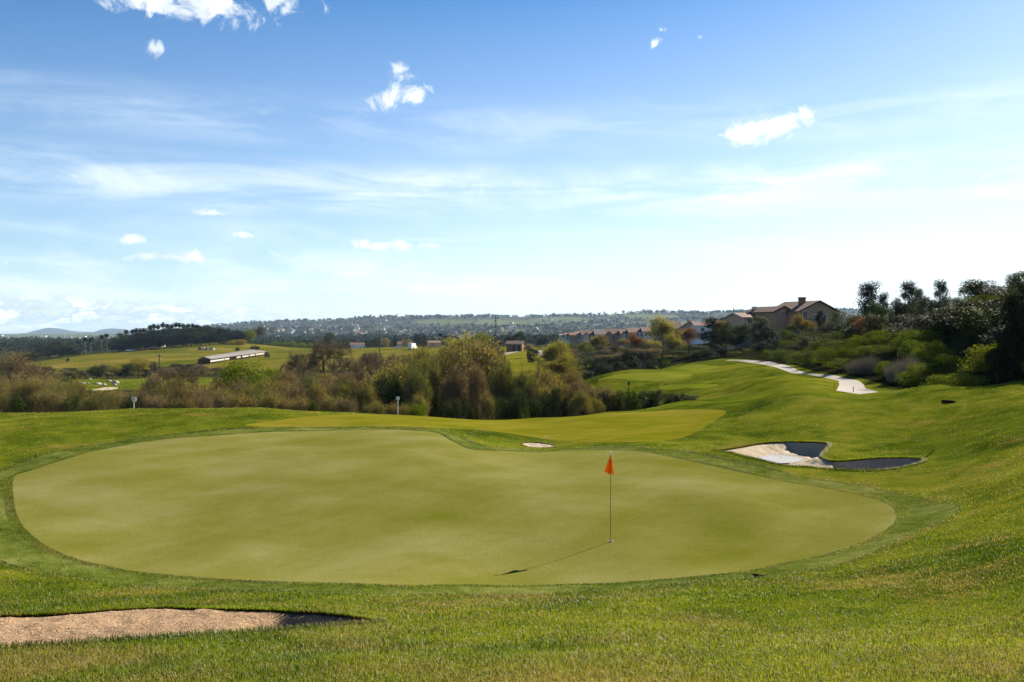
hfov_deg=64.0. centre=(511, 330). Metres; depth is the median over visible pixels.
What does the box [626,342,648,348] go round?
leafy tree
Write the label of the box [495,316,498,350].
power pole
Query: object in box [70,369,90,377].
bare tree
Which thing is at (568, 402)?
green shrub
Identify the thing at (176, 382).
willow tree
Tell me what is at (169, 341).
evergreen tree
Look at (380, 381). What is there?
willow tree
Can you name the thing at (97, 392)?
willow tree
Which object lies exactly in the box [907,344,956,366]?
slope shrub
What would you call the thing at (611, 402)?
green shrub
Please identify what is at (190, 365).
evergreen tree
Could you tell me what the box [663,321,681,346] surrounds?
gabled house
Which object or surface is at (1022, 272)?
evergreen tree
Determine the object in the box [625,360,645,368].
evergreen tree
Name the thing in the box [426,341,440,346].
pale hut
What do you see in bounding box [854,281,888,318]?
slim tree
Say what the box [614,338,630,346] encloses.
willow tree
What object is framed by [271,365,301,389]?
twiggy bush
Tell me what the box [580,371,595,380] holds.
evergreen tree
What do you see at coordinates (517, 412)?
green shrub
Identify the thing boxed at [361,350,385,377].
bare tree
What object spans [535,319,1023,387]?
hillside
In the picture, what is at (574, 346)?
leafy tree
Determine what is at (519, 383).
willow tree
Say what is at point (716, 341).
slim tree
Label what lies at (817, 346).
slope shrub
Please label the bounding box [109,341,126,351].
evergreen tree
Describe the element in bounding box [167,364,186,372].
evergreen tree
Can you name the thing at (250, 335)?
leafy tree
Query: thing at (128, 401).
green shrub
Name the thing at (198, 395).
twiggy bush
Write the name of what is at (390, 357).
bare tree
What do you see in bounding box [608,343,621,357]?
bare tree
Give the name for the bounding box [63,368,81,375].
evergreen tree
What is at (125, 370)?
evergreen tree
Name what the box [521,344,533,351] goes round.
feathery tree
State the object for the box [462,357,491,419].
willow tree
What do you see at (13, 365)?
bare tree
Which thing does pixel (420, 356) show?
willow tree
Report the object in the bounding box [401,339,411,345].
leafy tree
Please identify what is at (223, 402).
twiggy bush
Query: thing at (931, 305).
evergreen tree
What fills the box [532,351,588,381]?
feathery tree
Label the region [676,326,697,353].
feathery tree
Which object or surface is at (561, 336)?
townhouse
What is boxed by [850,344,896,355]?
slope shrub
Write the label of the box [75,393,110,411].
twiggy bush
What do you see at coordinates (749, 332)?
leafy tree
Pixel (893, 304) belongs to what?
evergreen tree
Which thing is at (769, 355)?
slope shrub
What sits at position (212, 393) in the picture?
willow tree
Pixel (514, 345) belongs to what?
brick hut
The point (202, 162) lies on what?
sky
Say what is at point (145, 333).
evergreen tree
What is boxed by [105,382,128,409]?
willow tree
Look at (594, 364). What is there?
evergreen tree
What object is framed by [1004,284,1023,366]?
evergreen tree
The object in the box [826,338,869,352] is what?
slope shrub
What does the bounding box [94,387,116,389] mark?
distant sand
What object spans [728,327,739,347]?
evergreen tree
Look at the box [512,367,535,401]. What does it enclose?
willow tree
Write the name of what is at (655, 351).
willow tree
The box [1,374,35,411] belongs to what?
twiggy bush
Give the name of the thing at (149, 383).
bare tree
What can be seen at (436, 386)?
willow tree
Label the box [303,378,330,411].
bush
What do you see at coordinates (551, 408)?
green shrub
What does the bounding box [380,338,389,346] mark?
leafy tree
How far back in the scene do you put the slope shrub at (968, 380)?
49.30 m
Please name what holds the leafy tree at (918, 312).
on the hillside
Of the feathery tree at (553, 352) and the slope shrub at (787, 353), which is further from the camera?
the feathery tree at (553, 352)
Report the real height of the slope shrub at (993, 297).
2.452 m
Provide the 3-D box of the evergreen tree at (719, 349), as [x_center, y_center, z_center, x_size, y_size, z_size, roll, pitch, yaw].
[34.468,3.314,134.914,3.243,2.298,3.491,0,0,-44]
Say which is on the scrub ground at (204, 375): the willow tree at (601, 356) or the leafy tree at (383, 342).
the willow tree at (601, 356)
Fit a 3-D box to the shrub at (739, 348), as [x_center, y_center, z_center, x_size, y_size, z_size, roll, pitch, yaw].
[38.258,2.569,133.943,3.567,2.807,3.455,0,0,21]
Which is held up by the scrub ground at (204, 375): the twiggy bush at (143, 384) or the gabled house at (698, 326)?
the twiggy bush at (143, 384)
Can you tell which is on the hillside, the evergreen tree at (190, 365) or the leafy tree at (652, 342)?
the leafy tree at (652, 342)
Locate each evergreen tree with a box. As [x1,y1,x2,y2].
[25,353,37,360]
[32,348,45,359]
[38,344,59,358]
[49,342,68,356]
[56,343,77,356]
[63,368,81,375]
[65,373,84,379]
[67,347,80,355]
[92,366,109,377]
[108,335,128,350]
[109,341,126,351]
[111,333,130,340]
[115,364,134,378]
[120,339,132,349]
[126,338,146,349]
[137,335,152,349]
[138,332,149,344]
[139,368,160,377]
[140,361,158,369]
[145,333,163,347]
[149,329,160,336]
[154,333,171,347]
[162,330,173,346]
[165,335,180,347]
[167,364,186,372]
[170,330,181,345]
[173,334,189,346]
[181,332,200,345]
[181,364,205,371]
[190,332,208,344]
[194,328,213,343]
[199,325,210,330]
[201,333,215,343]
[211,334,226,343]
[216,328,229,339]
[221,331,239,342]
[233,332,246,340]
[323,332,333,347]
[393,335,396,346]
[413,333,427,346]
[505,336,514,341]
[513,331,528,344]
[526,348,540,363]
[536,337,548,344]
[550,385,561,416]
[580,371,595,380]
[586,361,607,376]
[593,365,615,374]
[601,340,618,347]
[601,355,624,370]
[609,362,631,371]
[618,350,643,369]
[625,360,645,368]
[636,351,658,367]
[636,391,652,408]
[643,359,659,369]
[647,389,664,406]
[662,392,676,404]
[683,395,698,399]
[697,348,715,357]
[709,344,732,355]
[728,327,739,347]
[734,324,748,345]
[751,341,772,351]
[758,327,776,347]
[765,338,783,349]
[784,344,802,350]
[796,335,826,348]
[815,310,825,332]
[828,323,852,338]
[839,320,873,340]
[862,314,894,336]
[865,300,890,320]
[876,313,913,335]
[881,316,904,331]
[882,313,948,333]
[888,297,900,316]
[892,302,909,318]
[895,319,917,329]
[915,296,931,314]
[926,300,948,313]
[927,304,974,331]
[941,298,956,311]
[944,298,1009,328]
[948,306,1009,343]
[956,279,1011,306]
[973,325,1004,347]
[981,326,1023,377]
[987,291,1023,365]
[988,285,1011,292]
[1003,271,1023,292]
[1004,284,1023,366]
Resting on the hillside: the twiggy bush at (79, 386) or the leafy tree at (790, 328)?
the leafy tree at (790, 328)
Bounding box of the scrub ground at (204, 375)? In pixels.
[0,345,661,419]
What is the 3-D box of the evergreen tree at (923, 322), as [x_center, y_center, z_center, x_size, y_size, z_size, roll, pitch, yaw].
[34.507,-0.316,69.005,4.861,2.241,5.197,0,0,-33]
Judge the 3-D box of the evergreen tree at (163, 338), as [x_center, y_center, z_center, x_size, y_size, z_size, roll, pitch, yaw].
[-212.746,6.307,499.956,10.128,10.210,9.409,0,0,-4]
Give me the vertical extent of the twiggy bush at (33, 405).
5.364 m
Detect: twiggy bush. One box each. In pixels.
[0,389,13,412]
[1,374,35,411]
[10,370,35,409]
[23,369,55,409]
[24,384,52,412]
[34,384,68,412]
[36,372,63,412]
[42,372,83,411]
[67,359,93,409]
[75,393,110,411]
[96,386,121,409]
[116,384,147,408]
[134,367,165,395]
[142,391,174,408]
[144,377,172,404]
[172,393,200,408]
[186,384,215,407]
[189,390,214,407]
[208,388,231,407]
[211,372,233,407]
[225,389,250,407]
[228,371,257,398]
[235,391,257,407]
[255,388,283,407]
[261,378,289,408]
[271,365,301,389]
[274,387,292,408]
[278,376,309,410]
[286,396,314,410]
[316,391,345,411]
[320,371,338,398]
[328,371,358,411]
[330,393,358,412]
[355,375,378,412]
[360,365,393,411]
[361,400,378,413]
[372,393,387,413]
[384,403,406,414]
[399,400,410,414]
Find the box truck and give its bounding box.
[408,343,416,348]
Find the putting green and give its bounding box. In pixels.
[12,429,896,585]
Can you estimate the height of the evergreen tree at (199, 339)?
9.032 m
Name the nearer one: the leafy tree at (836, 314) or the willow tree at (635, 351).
the leafy tree at (836, 314)
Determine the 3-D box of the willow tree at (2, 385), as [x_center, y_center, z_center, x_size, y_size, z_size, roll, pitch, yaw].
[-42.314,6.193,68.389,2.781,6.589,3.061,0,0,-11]
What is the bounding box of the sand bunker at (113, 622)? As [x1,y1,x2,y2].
[0,607,375,647]
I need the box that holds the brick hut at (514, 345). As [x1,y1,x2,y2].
[505,341,524,350]
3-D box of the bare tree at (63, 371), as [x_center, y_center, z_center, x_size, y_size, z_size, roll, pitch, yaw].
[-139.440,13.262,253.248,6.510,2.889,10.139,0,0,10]
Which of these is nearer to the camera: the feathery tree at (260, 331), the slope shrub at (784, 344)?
the slope shrub at (784, 344)
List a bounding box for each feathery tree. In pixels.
[251,325,266,343]
[435,332,455,359]
[442,329,475,360]
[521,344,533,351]
[531,338,575,375]
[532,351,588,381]
[586,334,609,354]
[626,332,646,348]
[646,314,681,359]
[663,331,686,363]
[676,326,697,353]
[788,313,816,335]
[850,316,871,337]
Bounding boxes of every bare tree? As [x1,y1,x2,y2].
[0,348,51,384]
[0,375,12,390]
[23,360,57,381]
[48,369,73,376]
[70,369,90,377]
[92,363,113,375]
[105,370,118,377]
[139,368,179,398]
[142,376,160,396]
[158,367,178,374]
[177,366,207,394]
[189,364,210,375]
[206,375,233,390]
[207,367,225,375]
[272,360,303,379]
[275,350,320,386]
[297,369,323,383]
[299,338,367,384]
[300,358,337,378]
[327,358,353,379]
[346,349,389,384]
[350,368,381,386]
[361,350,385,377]
[378,352,413,374]
[489,346,514,413]
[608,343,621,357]
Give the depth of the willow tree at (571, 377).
73.55 m
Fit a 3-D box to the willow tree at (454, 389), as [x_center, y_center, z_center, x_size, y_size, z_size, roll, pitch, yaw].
[-4.525,5.530,63.736,3.622,7.174,3.112,0,0,-36]
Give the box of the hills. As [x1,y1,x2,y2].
[1,309,926,352]
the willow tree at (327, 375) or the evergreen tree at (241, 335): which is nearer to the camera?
the willow tree at (327, 375)
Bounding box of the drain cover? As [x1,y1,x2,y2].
[941,400,956,402]
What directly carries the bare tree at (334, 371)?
on the scrub ground at (204, 375)
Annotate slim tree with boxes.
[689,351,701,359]
[693,316,724,350]
[707,320,725,347]
[746,315,775,347]
[842,314,861,326]
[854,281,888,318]
[878,291,890,318]
[894,279,917,315]
[911,287,926,313]
[931,279,950,307]
[1000,270,1023,328]
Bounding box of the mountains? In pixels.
[0,328,134,334]
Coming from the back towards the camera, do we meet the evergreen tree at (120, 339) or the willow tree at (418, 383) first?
the evergreen tree at (120, 339)
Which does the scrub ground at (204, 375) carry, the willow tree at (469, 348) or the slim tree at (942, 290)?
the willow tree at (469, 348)
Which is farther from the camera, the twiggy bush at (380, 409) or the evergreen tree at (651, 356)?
the evergreen tree at (651, 356)
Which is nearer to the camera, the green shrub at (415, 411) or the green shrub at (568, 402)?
the green shrub at (415, 411)
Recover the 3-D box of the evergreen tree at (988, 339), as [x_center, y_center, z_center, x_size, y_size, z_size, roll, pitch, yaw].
[32.317,0.578,53.063,3.588,2.090,3.836,0,0,-4]
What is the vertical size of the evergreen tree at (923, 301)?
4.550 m
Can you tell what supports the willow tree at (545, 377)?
on the scrub ground at (204, 375)
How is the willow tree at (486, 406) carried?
on the scrub ground at (204, 375)
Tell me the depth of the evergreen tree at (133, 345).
497.90 m
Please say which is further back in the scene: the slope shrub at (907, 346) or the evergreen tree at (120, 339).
the evergreen tree at (120, 339)
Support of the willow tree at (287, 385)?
on the scrub ground at (204, 375)
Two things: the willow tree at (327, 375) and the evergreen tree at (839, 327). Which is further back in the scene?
the evergreen tree at (839, 327)
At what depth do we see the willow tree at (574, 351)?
234.62 m
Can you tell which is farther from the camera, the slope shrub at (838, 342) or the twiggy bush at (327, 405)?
the slope shrub at (838, 342)
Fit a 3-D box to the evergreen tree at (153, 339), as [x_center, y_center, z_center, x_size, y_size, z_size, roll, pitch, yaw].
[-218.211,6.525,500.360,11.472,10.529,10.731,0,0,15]
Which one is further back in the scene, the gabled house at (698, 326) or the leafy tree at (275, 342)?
the leafy tree at (275, 342)
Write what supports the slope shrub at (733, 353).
on the hillside
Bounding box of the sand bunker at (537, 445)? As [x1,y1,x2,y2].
[523,443,552,447]
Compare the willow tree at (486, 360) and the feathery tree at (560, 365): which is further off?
the feathery tree at (560, 365)
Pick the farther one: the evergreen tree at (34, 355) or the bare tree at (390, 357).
the evergreen tree at (34, 355)
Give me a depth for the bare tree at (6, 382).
75.34 m
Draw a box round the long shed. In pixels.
[197,350,266,363]
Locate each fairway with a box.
[194,383,225,389]
[244,409,725,441]
[501,347,552,378]
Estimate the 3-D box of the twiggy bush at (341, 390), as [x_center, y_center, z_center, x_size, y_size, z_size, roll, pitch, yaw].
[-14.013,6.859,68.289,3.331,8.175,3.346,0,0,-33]
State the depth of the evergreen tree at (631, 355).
129.09 m
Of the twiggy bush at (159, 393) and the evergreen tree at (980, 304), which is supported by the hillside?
the evergreen tree at (980, 304)
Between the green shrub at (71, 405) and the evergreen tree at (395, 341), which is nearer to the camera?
the green shrub at (71, 405)
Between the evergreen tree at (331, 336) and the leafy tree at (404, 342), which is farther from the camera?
the evergreen tree at (331, 336)
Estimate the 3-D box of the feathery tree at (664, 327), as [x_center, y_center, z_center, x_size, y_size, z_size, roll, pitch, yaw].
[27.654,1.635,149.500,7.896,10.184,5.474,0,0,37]
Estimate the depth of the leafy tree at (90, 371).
231.47 m
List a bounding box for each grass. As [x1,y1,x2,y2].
[0,358,1023,681]
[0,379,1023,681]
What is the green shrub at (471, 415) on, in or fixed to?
on the scrub ground at (204, 375)
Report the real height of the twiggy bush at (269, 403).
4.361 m
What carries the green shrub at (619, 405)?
on the scrub ground at (204, 375)
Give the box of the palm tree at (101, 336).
[99,335,103,352]
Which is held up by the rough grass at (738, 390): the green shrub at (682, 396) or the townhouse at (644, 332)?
the green shrub at (682, 396)
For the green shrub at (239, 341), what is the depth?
497.96 m
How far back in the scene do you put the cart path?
62.70 m
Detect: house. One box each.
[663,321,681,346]
[679,320,690,344]
[689,322,709,344]
[723,297,838,349]
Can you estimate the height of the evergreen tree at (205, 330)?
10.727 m
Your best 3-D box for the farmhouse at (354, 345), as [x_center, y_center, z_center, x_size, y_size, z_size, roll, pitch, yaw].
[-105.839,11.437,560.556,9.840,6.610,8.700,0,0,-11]
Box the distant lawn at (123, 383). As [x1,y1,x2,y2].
[58,378,224,389]
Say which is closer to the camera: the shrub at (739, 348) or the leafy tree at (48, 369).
the shrub at (739, 348)
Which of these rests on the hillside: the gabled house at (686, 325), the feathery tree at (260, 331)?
the gabled house at (686, 325)
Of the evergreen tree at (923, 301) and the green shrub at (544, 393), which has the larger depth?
the evergreen tree at (923, 301)
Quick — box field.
[29,342,476,373]
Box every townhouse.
[559,334,564,344]
[564,333,568,345]
[568,332,576,343]
[575,331,581,343]
[580,330,594,345]
[593,329,604,337]
[604,329,620,345]
[618,330,627,346]
[626,328,636,345]
[635,328,641,338]
[640,327,653,342]
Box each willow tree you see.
[0,370,16,411]
[84,383,110,408]
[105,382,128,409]
[161,371,195,396]
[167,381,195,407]
[198,379,230,405]
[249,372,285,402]
[273,377,293,399]
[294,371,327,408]
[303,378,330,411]
[309,368,340,387]
[333,369,362,389]
[343,376,363,412]
[371,354,415,405]
[380,353,406,373]
[398,347,448,408]
[399,356,435,415]
[404,341,437,375]
[412,391,430,415]
[425,361,447,416]
[428,337,477,418]
[431,335,462,417]
[437,362,472,418]
[450,325,511,419]
[454,333,478,413]
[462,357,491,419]
[474,336,511,418]
[478,388,498,419]
[483,356,527,418]
[499,360,537,415]
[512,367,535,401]
[524,377,552,417]
[528,359,563,389]
[538,376,574,412]
[559,348,578,355]
[560,365,586,397]
[565,386,596,416]
[566,374,600,414]
[581,394,606,414]
[595,355,606,363]
[596,385,624,411]
[600,345,630,351]
[606,349,627,361]
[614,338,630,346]
[623,347,653,358]
[642,347,663,357]
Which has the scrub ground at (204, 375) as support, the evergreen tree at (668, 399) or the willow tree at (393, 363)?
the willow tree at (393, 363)
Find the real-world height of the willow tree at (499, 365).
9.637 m
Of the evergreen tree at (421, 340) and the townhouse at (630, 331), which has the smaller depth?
the townhouse at (630, 331)
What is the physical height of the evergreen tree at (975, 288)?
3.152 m
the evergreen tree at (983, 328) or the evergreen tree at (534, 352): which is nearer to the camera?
the evergreen tree at (983, 328)
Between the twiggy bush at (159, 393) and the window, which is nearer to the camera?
the twiggy bush at (159, 393)
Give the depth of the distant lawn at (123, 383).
184.90 m
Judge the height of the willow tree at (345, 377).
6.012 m
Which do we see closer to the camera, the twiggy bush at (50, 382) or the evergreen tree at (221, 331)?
the twiggy bush at (50, 382)
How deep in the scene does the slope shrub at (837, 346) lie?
83.21 m
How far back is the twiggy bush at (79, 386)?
67.27 m
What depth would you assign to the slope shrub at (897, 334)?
73.83 m
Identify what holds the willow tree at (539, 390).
on the scrub ground at (204, 375)
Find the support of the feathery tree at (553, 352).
on the scrub ground at (204, 375)
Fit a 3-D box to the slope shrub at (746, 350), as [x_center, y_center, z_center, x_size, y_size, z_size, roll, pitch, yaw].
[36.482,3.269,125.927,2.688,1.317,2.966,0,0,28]
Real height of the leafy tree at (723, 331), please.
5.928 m
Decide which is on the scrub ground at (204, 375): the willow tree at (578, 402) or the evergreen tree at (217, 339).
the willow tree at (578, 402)
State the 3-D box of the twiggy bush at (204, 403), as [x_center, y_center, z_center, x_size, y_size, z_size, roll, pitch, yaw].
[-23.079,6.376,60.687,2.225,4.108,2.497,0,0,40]
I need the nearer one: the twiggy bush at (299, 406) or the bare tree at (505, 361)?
the twiggy bush at (299, 406)
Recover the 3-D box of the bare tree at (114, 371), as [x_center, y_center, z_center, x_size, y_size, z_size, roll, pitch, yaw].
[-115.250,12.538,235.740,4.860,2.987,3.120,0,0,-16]
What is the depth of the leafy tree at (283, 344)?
589.27 m
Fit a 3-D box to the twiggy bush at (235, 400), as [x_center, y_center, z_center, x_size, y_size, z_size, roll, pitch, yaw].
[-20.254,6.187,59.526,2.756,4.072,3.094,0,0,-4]
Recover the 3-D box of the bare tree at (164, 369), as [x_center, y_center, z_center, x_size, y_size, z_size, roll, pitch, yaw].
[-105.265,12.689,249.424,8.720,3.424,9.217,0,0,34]
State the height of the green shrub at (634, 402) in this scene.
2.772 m
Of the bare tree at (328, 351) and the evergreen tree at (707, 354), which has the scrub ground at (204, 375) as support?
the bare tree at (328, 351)
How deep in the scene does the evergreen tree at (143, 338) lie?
498.23 m
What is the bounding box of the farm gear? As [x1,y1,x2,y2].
[198,345,214,349]
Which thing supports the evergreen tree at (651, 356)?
on the scrub ground at (204, 375)
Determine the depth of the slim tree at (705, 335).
159.24 m
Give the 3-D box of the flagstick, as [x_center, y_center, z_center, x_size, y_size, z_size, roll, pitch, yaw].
[2.306,3.964,19.379,0.193,2.205,0.140,0,0,-26]
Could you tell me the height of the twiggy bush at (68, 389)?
6.372 m
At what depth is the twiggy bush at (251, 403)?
60.03 m
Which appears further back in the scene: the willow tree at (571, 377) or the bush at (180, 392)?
the willow tree at (571, 377)
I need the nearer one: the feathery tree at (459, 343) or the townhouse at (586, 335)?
the feathery tree at (459, 343)
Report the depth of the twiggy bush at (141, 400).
64.10 m
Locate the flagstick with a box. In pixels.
[605,451,613,541]
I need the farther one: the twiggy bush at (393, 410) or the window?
the window
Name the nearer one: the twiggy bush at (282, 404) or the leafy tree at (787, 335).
the twiggy bush at (282, 404)
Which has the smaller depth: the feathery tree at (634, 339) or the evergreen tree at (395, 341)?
the feathery tree at (634, 339)
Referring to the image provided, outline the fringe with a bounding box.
[0,427,964,595]
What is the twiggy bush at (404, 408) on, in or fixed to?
on the scrub ground at (204, 375)
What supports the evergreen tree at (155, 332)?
on the field
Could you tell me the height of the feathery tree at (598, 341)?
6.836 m
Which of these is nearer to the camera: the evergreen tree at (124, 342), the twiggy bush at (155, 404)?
the twiggy bush at (155, 404)
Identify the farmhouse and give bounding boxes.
[350,342,364,347]
[397,341,412,346]
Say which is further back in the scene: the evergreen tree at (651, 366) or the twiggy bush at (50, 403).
the evergreen tree at (651, 366)
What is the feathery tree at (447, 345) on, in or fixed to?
on the scrub ground at (204, 375)
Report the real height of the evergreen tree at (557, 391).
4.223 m
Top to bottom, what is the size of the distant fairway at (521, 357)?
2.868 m
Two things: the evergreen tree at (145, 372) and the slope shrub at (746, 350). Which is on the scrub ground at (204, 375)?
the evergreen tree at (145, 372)
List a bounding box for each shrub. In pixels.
[8,392,31,412]
[61,392,84,411]
[119,395,140,408]
[159,396,181,408]
[227,339,247,344]
[306,397,321,410]
[379,372,405,410]
[405,402,427,415]
[429,394,446,416]
[441,397,463,418]
[460,397,479,419]
[491,396,514,419]
[509,390,529,419]
[526,395,546,417]
[534,392,563,417]
[542,388,551,413]
[554,395,572,416]
[563,392,573,416]
[574,392,586,415]
[595,388,610,412]
[597,350,612,355]
[605,391,615,411]
[612,393,624,411]
[614,387,627,409]
[623,388,640,410]
[671,393,685,401]
[727,350,742,355]
[735,340,754,352]
[741,348,755,353]
[761,350,776,359]
[771,349,803,361]
[772,350,801,358]
[775,339,801,349]
[785,351,818,363]
[788,350,815,360]
[802,351,832,365]
[806,337,841,351]
[810,344,863,362]
[821,357,869,368]
[825,340,851,351]
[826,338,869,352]
[828,331,851,341]
[843,354,890,373]
[847,332,891,350]
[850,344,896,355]
[862,328,910,341]
[873,361,906,375]
[883,353,930,381]
[886,325,946,350]
[892,361,955,386]
[895,339,946,359]
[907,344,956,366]
[919,372,989,385]
[928,354,987,376]
[956,343,1023,371]
[958,293,1003,308]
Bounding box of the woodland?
[0,307,931,353]
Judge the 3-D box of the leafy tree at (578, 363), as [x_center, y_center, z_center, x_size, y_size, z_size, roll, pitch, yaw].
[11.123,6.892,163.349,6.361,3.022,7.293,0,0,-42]
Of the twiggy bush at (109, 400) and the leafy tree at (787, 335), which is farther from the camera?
the leafy tree at (787, 335)
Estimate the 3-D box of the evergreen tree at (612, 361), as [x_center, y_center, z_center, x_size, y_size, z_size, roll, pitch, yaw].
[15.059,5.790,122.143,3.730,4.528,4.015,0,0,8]
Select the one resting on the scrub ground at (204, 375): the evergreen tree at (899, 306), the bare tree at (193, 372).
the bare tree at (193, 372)
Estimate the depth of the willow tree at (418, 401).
58.10 m
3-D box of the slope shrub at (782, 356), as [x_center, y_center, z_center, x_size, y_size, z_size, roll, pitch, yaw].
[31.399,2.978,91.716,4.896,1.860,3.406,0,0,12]
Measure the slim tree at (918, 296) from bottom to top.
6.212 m
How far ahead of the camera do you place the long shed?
367.00 m
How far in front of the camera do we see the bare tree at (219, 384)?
89.92 m
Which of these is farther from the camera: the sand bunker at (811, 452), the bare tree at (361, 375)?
the bare tree at (361, 375)
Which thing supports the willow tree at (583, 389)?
on the scrub ground at (204, 375)
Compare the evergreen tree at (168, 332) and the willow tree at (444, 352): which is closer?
the willow tree at (444, 352)
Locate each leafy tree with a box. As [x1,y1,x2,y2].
[41,366,56,375]
[85,366,99,377]
[109,363,122,372]
[129,357,152,377]
[215,357,273,393]
[244,329,256,343]
[260,366,288,380]
[270,341,279,345]
[279,342,288,346]
[288,341,296,347]
[297,342,306,347]
[369,337,378,346]
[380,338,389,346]
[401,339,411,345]
[471,332,492,344]
[563,358,585,368]
[566,343,586,348]
[574,354,601,368]
[575,342,594,352]
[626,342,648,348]
[643,339,660,346]
[654,358,669,366]
[715,321,734,347]
[744,326,756,343]
[777,329,796,345]
[781,325,797,341]
[804,327,814,335]
[815,332,830,336]
[819,321,838,333]
[827,310,851,328]
[906,304,927,316]
[951,295,963,311]
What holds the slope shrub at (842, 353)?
on the hillside
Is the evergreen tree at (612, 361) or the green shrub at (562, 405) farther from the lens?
the evergreen tree at (612, 361)
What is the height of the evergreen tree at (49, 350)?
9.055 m
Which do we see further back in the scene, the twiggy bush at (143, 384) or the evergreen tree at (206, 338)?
the evergreen tree at (206, 338)
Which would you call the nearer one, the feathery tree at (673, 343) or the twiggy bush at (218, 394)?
the twiggy bush at (218, 394)
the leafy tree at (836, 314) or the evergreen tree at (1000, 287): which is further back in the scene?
the leafy tree at (836, 314)
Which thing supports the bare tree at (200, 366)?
on the scrub ground at (204, 375)
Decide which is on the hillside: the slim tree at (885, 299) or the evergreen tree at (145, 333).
the slim tree at (885, 299)
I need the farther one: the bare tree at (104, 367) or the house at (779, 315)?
the bare tree at (104, 367)
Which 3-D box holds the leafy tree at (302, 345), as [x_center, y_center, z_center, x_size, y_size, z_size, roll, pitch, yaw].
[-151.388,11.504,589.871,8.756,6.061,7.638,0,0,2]
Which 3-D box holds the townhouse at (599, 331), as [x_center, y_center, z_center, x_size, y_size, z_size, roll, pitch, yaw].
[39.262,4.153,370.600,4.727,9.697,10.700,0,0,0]
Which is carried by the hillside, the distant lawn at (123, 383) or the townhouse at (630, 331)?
the townhouse at (630, 331)
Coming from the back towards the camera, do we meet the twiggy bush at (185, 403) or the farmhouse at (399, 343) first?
the farmhouse at (399, 343)
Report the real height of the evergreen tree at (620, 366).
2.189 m
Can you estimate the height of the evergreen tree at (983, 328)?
3.038 m
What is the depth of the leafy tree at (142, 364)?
239.28 m
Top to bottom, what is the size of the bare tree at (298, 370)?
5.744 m
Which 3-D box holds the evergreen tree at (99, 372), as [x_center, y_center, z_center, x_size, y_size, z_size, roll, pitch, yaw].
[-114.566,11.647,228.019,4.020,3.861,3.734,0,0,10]
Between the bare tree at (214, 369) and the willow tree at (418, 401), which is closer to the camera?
the willow tree at (418, 401)
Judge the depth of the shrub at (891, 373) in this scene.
55.96 m
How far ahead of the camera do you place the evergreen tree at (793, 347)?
99.79 m
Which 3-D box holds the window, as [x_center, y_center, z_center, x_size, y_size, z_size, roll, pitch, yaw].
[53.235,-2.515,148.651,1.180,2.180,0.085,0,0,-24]
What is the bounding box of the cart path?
[726,360,876,393]
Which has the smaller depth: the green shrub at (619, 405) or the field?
the green shrub at (619, 405)
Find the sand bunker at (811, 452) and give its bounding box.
[718,442,920,470]
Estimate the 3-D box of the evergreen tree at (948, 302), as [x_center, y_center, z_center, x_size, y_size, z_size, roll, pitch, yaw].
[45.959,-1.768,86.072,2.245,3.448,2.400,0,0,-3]
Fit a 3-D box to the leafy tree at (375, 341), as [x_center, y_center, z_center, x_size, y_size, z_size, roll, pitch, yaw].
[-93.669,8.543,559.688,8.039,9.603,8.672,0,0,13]
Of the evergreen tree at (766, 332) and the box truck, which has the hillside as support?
the evergreen tree at (766, 332)
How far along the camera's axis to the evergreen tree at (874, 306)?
95.93 m
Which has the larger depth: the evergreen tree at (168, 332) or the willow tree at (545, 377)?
the evergreen tree at (168, 332)
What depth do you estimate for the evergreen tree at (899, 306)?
92.26 m
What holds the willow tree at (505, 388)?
on the scrub ground at (204, 375)
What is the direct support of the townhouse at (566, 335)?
on the hillside
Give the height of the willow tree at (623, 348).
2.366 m
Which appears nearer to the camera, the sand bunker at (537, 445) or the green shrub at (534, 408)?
the sand bunker at (537, 445)
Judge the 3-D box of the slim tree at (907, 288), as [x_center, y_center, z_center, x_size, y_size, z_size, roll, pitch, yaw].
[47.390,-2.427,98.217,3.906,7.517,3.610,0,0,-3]
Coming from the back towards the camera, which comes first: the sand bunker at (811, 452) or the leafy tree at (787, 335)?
the leafy tree at (787, 335)
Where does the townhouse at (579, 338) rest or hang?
on the hillside
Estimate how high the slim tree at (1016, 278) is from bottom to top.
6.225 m
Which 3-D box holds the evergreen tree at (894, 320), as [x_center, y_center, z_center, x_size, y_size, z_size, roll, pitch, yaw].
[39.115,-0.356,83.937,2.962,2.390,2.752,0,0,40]
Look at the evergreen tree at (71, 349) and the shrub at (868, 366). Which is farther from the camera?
the evergreen tree at (71, 349)
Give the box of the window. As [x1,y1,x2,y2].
[803,311,807,320]
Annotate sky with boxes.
[0,0,1023,333]

